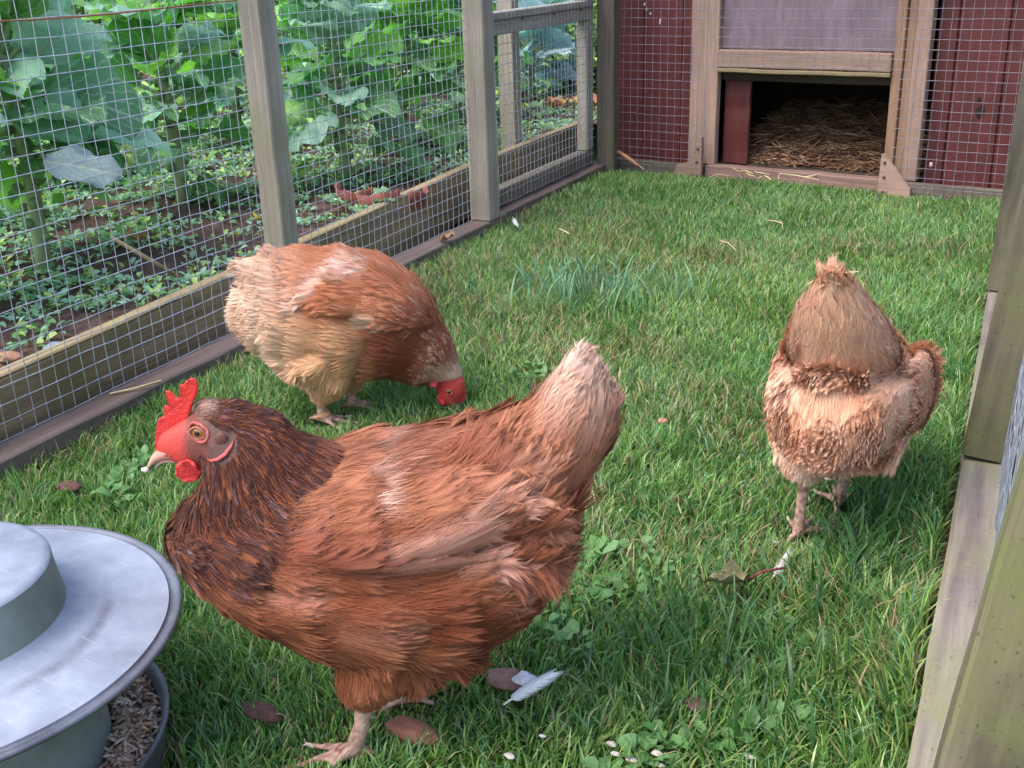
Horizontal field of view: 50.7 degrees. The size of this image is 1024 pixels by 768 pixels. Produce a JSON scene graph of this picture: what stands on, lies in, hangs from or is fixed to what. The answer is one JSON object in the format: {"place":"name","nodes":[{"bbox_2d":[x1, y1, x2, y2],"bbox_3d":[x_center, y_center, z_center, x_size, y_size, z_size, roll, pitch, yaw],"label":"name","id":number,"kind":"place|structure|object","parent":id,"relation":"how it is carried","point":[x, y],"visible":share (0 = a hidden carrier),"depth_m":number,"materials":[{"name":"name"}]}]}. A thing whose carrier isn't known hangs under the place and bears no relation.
{"place":"outdoors","nodes":[
{"label":"outdoors","id":0,"kind":"place"},
{"bbox_2d":[0,71,596,367],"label":"soil","id":1,"kind":"structure","parent":0,"point":[29,348],"depth_m":2.52,"materials":[{"name":"brown soil"}]},
{"bbox_2d":[0,351,23,362],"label":"stone","id":2,"kind":"object","parent":1,"relation":"on","point":[13,356],"visible":0.95,"depth_m":1.68,"materials":[{"name":"beige stone"}]},
{"bbox_2d":[42,341,58,348],"bbox_3d":[-0.724,-0.058,1.737,0.064,0.016,0.039,8,24,24],"label":"slate piece","id":3,"kind":"object","parent":1,"relation":"on","point":[51,343],"visible":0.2,"depth_m":1.74,"materials":[{"name":"grey stone"}]},
{"bbox_2d":[0,0,107,154],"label":"brassica plant","id":4,"kind":"object","parent":1,"relation":"on","point":[49,68],"visible":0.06,"depth_m":3.02,"materials":[{"name":"green plant"}]},
{"bbox_2d":[0,0,172,275],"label":"brassica plant","id":5,"kind":"object","parent":1,"relation":"on","point":[14,50],"visible":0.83,"depth_m":2.08,"materials":[{"name":"green plant"}]},
{"bbox_2d":[125,227,146,239],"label":"dry leaf","id":6,"kind":"object","parent":1,"relation":"on","point":[142,236],"visible":0.91,"depth_m":2.30,"materials":[{"name":"brown plant"}]},
{"bbox_2d":[83,0,190,104],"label":"brassica plant","id":7,"kind":"object","parent":1,"relation":"on","point":[91,5],"visible":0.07,"depth_m":4.24,"materials":[{"name":"green plant"}]},
{"bbox_2d":[110,235,176,274],"bbox_3d":[-0.698,-0.243,2.050,0.112,0.095,0.011,-14,25,-28],"label":"dead stalk","id":8,"kind":"object","parent":1,"relation":"on","point":[137,252],"visible":1,"depth_m":2.05,"materials":[{"name":"plant"}]},
{"bbox_2d":[80,0,250,210],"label":"brassica plant","id":9,"kind":"object","parent":1,"relation":"on","point":[171,116],"visible":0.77,"depth_m":2.62,"materials":[{"name":"green plant"}]},
{"bbox_2d":[179,20,242,54],"bbox_3d":[-1.663,-2.039,5.982,0.462,0.711,0.529,8,24,24],"label":"brassica plant","id":10,"kind":"object","parent":1,"relation":"on","point":[194,24],"depth_m":5.97,"materials":[{"name":"green plant"}]},
{"bbox_2d":[168,0,313,145],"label":"brassica plant","id":11,"kind":"object","parent":1,"relation":"on","point":[230,10],"visible":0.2,"depth_m":3.50,"materials":[{"name":"green plant"}]},
{"bbox_2d":[252,212,261,221],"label":"dry leaf","id":12,"kind":"object","parent":1,"relation":"on","point":[256,216],"visible":0.38,"depth_m":2.50,"materials":[{"name":"yellow plant"}]},
{"bbox_2d":[235,0,319,77],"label":"brassica plant","id":13,"kind":"object","parent":1,"relation":"on","point":[296,66],"visible":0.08,"depth_m":5.09,"materials":[{"name":"green plant"}]},
{"bbox_2d":[0,31,596,244],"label":"tall weeds","id":14,"kind":"object","parent":1,"relation":"on","point":[56,197],"visible":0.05,"depth_m":2.79,"materials":[{"name":"green plant"}]},
{"bbox_2d":[0,59,596,360],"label":"weed cover","id":15,"kind":"object","parent":1,"relation":"on","point":[103,235],"visible":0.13,"depth_m":2.65,"materials":[{"name":"green plant"}]},
{"bbox_2d":[246,0,432,182],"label":"brassica plant","id":16,"kind":"object","parent":1,"relation":"on","point":[352,93],"visible":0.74,"depth_m":2.84,"materials":[{"name":"green plant"}]},
{"bbox_2d":[303,36,393,81],"bbox_3d":[-0.632,-1.394,4.279,0.489,0.661,0.498,8,24,24],"label":"brassica plant","id":17,"kind":"object","parent":1,"relation":"on","point":[348,44],"visible":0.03,"depth_m":4.15,"materials":[{"name":"green plant"}]},
{"bbox_2d":[334,181,372,209],"bbox_3d":[-0.389,-0.455,2.645,0.109,0.069,0.066,8,24,24],"label":"pot shard","id":18,"kind":"object","parent":1,"relation":"on","point":[348,196],"visible":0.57,"depth_m":2.62,"materials":[{"name":"ceramic"}]},
{"bbox_2d":[319,187,394,212],"bbox_3d":[-0.369,-0.434,2.595,0.192,0.049,0.180,8,24,24],"label":"seedling","id":19,"kind":"object","parent":1,"relation":"on","point":[355,207],"visible":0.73,"depth_m":2.56,"materials":[{"name":"green plant"}]},
{"bbox_2d":[356,190,399,205],"bbox_3d":[-0.314,-0.436,2.601,0.110,0.058,0.056,-11,23,-23],"label":"pot shard","id":20,"kind":"object","parent":1,"relation":"on","point":[381,196],"visible":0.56,"depth_m":2.57,"materials":[{"name":"ceramic"}]},
{"bbox_2d":[323,0,464,157],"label":"brassica plant","id":21,"kind":"object","parent":1,"relation":"on","point":[394,23],"visible":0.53,"depth_m":3.31,"materials":[{"name":"green plant"}]},
{"bbox_2d":[407,186,428,208],"bbox_3d":[-0.231,-0.462,2.682,0.046,0.053,0.085,8,24,24],"label":"pot shard","id":22,"kind":"object","parent":1,"relation":"on","point":[412,199],"visible":0.8,"depth_m":2.66,"materials":[{"name":"ceramic"}]},
{"bbox_2d":[392,0,534,122],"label":"brassica plant","id":23,"kind":"object","parent":1,"relation":"on","point":[457,81],"visible":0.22,"depth_m":3.82,"materials":[{"name":"green plant"}]},
{"bbox_2d":[494,0,576,99],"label":"brassica plant","id":24,"kind":"object","parent":1,"relation":"on","point":[548,49],"visible":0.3,"depth_m":4.51,"materials":[{"name":"green plant"}]},
{"bbox_2d":[543,95,567,109],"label":"dry leaf","id":25,"kind":"object","parent":1,"relation":"on","point":[554,103],"visible":0.62,"depth_m":4.23,"materials":[{"name":"orange plant"}]},
{"bbox_2d":[550,96,575,110],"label":"dry leaf","id":26,"kind":"object","parent":1,"relation":"on","point":[573,103],"visible":0.62,"depth_m":4.20,"materials":[{"name":"plant"}]},
{"bbox_2d":[563,95,576,104],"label":"dry leaf","id":27,"kind":"object","parent":1,"relation":"on","point":[571,97],"visible":0.17,"depth_m":4.30,"materials":[{"name":"orange plant"}]},
{"bbox_2d":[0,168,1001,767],"bbox_3d":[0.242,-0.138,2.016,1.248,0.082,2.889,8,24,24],"label":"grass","id":28,"kind":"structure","parent":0,"point":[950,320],"depth_m":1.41,"materials":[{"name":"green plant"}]},
{"bbox_2d":[610,751,619,756],"bbox_3d":[0.087,0.313,0.916,0.010,0.003,0.005,8,24,24],"label":"shell flake","id":29,"kind":"object","parent":28,"relation":"on","point":[615,753],"visible":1,"depth_m":0.92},
{"bbox_2d":[744,754,754,759],"bbox_3d":[0.199,0.312,0.906,0.009,0.003,0.005,8,24,24],"label":"shell flake","id":30,"kind":"object","parent":28,"relation":"on","point":[749,755],"visible":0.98,"depth_m":0.91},
{"bbox_2d":[422,124,596,242],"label":"ground","id":31,"kind":"structure","parent":0,"point":[594,159],"depth_m":3.91,"materials":[{"name":"brown soil"}]},
{"bbox_2d":[71,0,86,14],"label":"leafy bush","id":32,"kind":"object","parent":31,"relation":"on","point":[77,7],"depth_m":11.21,"materials":[{"name":"green plant"}]},
{"bbox_2d":[72,0,239,54],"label":"leafy bush","id":33,"kind":"object","parent":31,"relation":"on","point":[84,11],"visible":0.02,"depth_m":6.89,"materials":[{"name":"green plant"}]},
{"bbox_2d":[0,121,577,441],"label":"raised bed board","id":34,"kind":"object","parent":31,"relation":"on","point":[10,411],"visible":0.45,"depth_m":1.89,"materials":[{"name":"brown wood"}]},
{"bbox_2d":[496,0,521,149],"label":"post","id":35,"kind":"object","parent":31,"relation":"on","point":[504,49],"visible":0.46,"depth_m":3.27,"materials":[{"name":"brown wood"}]},
{"bbox_2d":[520,0,596,60],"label":"leafy bush","id":36,"kind":"object","parent":31,"relation":"on","point":[554,56],"visible":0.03,"depth_m":6.21,"materials":[{"name":"green plant"}]},
{"bbox_2d":[557,0,596,93],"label":"leafy bush","id":37,"kind":"object","parent":31,"relation":"on","point":[568,83],"visible":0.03,"depth_m":4.77,"materials":[{"name":"green plant"}]},
{"bbox_2d":[618,0,1023,191],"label":"hen house","id":38,"kind":"structure","parent":31,"relation":"on","point":[735,104],"depth_m":3.09,"materials":[{"name":"brown wood"}]},
{"bbox_2d":[779,173,818,179],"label":"straw stalk","id":39,"kind":"object","parent":38,"relation":"on","point":[799,176],"visible":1,"depth_m":3.13,"materials":[{"name":"beige plant"}]},
{"bbox_2d":[619,0,1023,200],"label":"wire front panel","id":40,"kind":"object","parent":38,"relation":"attached to","point":[891,180],"visible":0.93,"depth_m":2.99,"materials":[{"name":"grey wood"}]},
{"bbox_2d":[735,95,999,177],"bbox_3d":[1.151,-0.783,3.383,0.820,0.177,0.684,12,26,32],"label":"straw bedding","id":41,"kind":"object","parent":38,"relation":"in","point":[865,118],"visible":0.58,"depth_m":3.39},
{"bbox_2d":[0,166,1023,767],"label":"lawn","id":42,"kind":"structure","parent":0,"point":[941,562],"depth_m":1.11,"materials":[{"name":"green plant"}]},
{"bbox_2d":[56,481,81,492],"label":"dry leaf","id":43,"kind":"object","parent":42,"relation":"on","point":[72,486],"visible":0.97,"depth_m":1.43,"materials":[{"name":"plant"}]},
{"bbox_2d":[0,521,182,767],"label":"feeder","id":44,"kind":"object","parent":42,"relation":"on","point":[89,618],"visible":0.97,"depth_m":0.86,"materials":[{"name":"silver metal"}]},
{"bbox_2d":[98,673,160,767],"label":"feed pellets","id":45,"kind":"object","parent":44,"relation":"in","point":[132,727],"visible":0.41,"depth_m":0.94},
{"bbox_2d":[242,700,283,722],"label":"dry leaf","id":46,"kind":"object","parent":42,"relation":"on","point":[270,714],"visible":1,"depth_m":0.98,"materials":[{"name":"brown plant"}]},
{"bbox_2d":[0,0,619,481],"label":"wire fence","id":47,"kind":"object","parent":42,"relation":"on","point":[262,64],"visible":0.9,"depth_m":1.93,"materials":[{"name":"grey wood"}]},
{"bbox_2d":[110,380,160,394],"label":"straw stalk","id":48,"kind":"object","parent":47,"relation":"on","point":[137,387],"visible":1,"depth_m":1.71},
{"bbox_2d":[439,230,454,241],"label":"dry leaf","id":49,"kind":"object","parent":47,"relation":"on","point":[444,236],"visible":1,"depth_m":2.54,"materials":[{"name":"beige plant"}]},
{"bbox_2d":[462,0,594,206],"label":"wire gate","id":50,"kind":"structure","parent":47,"relation":"attached to","point":[542,16],"depth_m":3.10,"materials":[{"name":"grey wood"}]},
{"bbox_2d":[223,242,465,428],"bbox_3d":[-0.251,-0.081,1.618,0.355,0.277,0.203,-2,22,1],"label":"hen","id":51,"kind":"object","parent":42,"relation":"on","point":[324,326],"visible":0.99,"depth_m":1.55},
{"bbox_2d":[147,337,627,767],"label":"hen","id":52,"kind":"object","parent":42,"relation":"on","point":[377,566],"visible":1,"depth_m":0.83,"materials":[{"name":"brown"}]},
{"bbox_2d":[141,467,148,472],"bbox_3d":[-0.298,0.070,0.878,0.006,0.005,0.005,8,24,24],"label":"food crumb","id":53,"kind":"object","parent":52,"relation":"attached to","point":[145,469],"visible":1,"depth_m":0.88,"materials":[{"name":"white food"}]},
{"bbox_2d":[385,715,439,745],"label":"dead leaf","id":54,"kind":"object","parent":42,"relation":"on","point":[404,725],"visible":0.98,"depth_m":0.95,"materials":[{"name":"brown plant"}]},
{"bbox_2d":[90,360,859,767],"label":"clover patch","id":55,"kind":"object","parent":42,"relation":"on","point":[568,632],"visible":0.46,"depth_m":1.08,"materials":[{"name":"green plant"}]},
{"bbox_2d":[503,752,514,759],"bbox_3d":[-0.003,0.315,0.915,0.011,0.004,0.007,8,24,24],"label":"shell flake","id":56,"kind":"object","parent":42,"relation":"on","point":[509,755],"visible":1,"depth_m":0.91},
{"bbox_2d":[487,668,536,691],"bbox_3d":[0.000,0.279,1.016,0.052,0.024,0.027,17,28,39],"label":"dropping","id":57,"kind":"object","parent":42,"relation":"on","point":[499,678],"visible":0.98,"depth_m":1.01,"materials":[{"name":"brown"}]},
{"bbox_2d":[503,667,566,704],"bbox_3d":[0.021,0.277,0.995,0.070,0.014,0.015,-16,25,-31],"label":"white quill","id":58,"kind":"object","parent":42,"relation":"on","point":[522,691],"visible":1,"depth_m":0.99,"materials":[{"name":"white"}]},
{"bbox_2d":[460,235,716,318],"bbox_3d":[0.145,-0.225,2.217,0.528,0.099,0.397,8,24,24],"label":"grass tuft","id":59,"kind":"object","parent":42,"relation":"on","point":[566,288],"visible":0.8,"depth_m":2.20,"materials":[{"name":"green plant"}]},
{"bbox_2d":[606,741,617,746],"bbox_3d":[0.086,0.308,0.927,0.011,0.004,0.007,8,24,24],"label":"shell flake","id":60,"kind":"object","parent":42,"relation":"on","point":[612,743],"visible":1,"depth_m":0.93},
{"bbox_2d":[617,150,642,168],"bbox_3d":[0.366,-0.719,3.438,0.030,0.053,0.154,-17,26,-34],"label":"brown feather","id":61,"kind":"object","parent":42,"relation":"on","point":[625,155],"visible":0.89,"depth_m":3.43,"materials":[{"name":"brown"}]},
{"bbox_2d":[625,756,637,762],"bbox_3d":[0.101,0.316,0.909,0.010,0.004,0.007,8,24,24],"label":"shell flake","id":62,"kind":"object","parent":42,"relation":"on","point":[634,759],"visible":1,"depth_m":0.91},
{"bbox_2d":[651,749,663,756],"bbox_3d":[0.123,0.313,0.914,0.011,0.004,0.007,8,24,24],"label":"shell flake","id":63,"kind":"object","parent":42,"relation":"on","point":[655,752],"visible":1,"depth_m":0.91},
{"bbox_2d":[657,417,667,424],"bbox_3d":[0.219,0.054,1.568,0.016,0.010,0.013,-6,22,-11],"label":"crumb","id":64,"kind":"object","parent":42,"relation":"on","point":[662,419],"visible":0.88,"depth_m":1.56,"materials":[{"name":"food"}]},
{"bbox_2d":[683,696,716,712],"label":"dry leaf","id":65,"kind":"object","parent":42,"relation":"on","point":[696,704],"visible":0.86,"depth_m":0.97,"materials":[{"name":"brown plant"}]},
{"bbox_2d":[535,527,907,767],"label":"grass tuft","id":66,"kind":"object","parent":42,"relation":"on","point":[727,638],"visible":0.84,"depth_m":1.03,"materials":[{"name":"green plant"}]},
{"bbox_2d":[719,240,736,250],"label":"straw stalk","id":67,"kind":"object","parent":42,"relation":"on","point":[729,244],"visible":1,"depth_m":2.43,"materials":[{"name":"beige plant"}]},
{"bbox_2d":[704,560,785,584],"bbox_3d":[0.244,0.198,1.132,0.102,0.024,0.022,-12,24,-24],"label":"dry leaf","id":68,"kind":"object","parent":42,"relation":"on","point":[731,569],"visible":0.98,"depth_m":1.13,"materials":[{"name":"plant"}]},
{"bbox_2d":[772,547,793,577],"bbox_3d":[0.295,0.194,1.176,0.043,0.023,0.013,-18,27,-35],"label":"grey feather","id":69,"kind":"object","parent":42,"relation":"on","point":[785,557],"visible":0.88,"depth_m":1.17,"materials":[{"name":"white"}]},
{"bbox_2d":[757,252,946,541],"bbox_3d":[0.401,-0.012,1.266,0.197,0.368,0.377,9,24,26],"label":"hen","id":70,"kind":"object","parent":42,"relation":"on","point":[854,384],"visible":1,"depth_m":1.14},
{"bbox_2d":[771,464,938,653],"bbox_3d":[0.388,0.169,1.206,0.164,0.086,0.415,8,24,24],"label":"grass tuft","id":71,"kind":"object","parent":42,"relation":"on","point":[849,522],"visible":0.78,"depth_m":1.20,"materials":[{"name":"green plant"}]},
{"bbox_2d":[907,61,1023,767],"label":"timber side fence","id":72,"kind":"object","parent":42,"relation":"on","point":[972,701],"visible":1,"depth_m":1.05,"materials":[{"name":"brown wood"}]},
{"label":"brassica plant","id":73,"kind":"object","parent":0,"visible":0},
{"bbox_2d":[43,144,122,187],"bbox_3d":[-0.751,-0.381,1.895,0.130,0.075,0.073,-8,22,-14],"label":"fallen leaf","id":74,"kind":"object","parent":73,"relation":"hanging from","point":[80,168],"visible":0.86,"depth_m":1.90,"materials":[{"name":"plant"}]}
]}

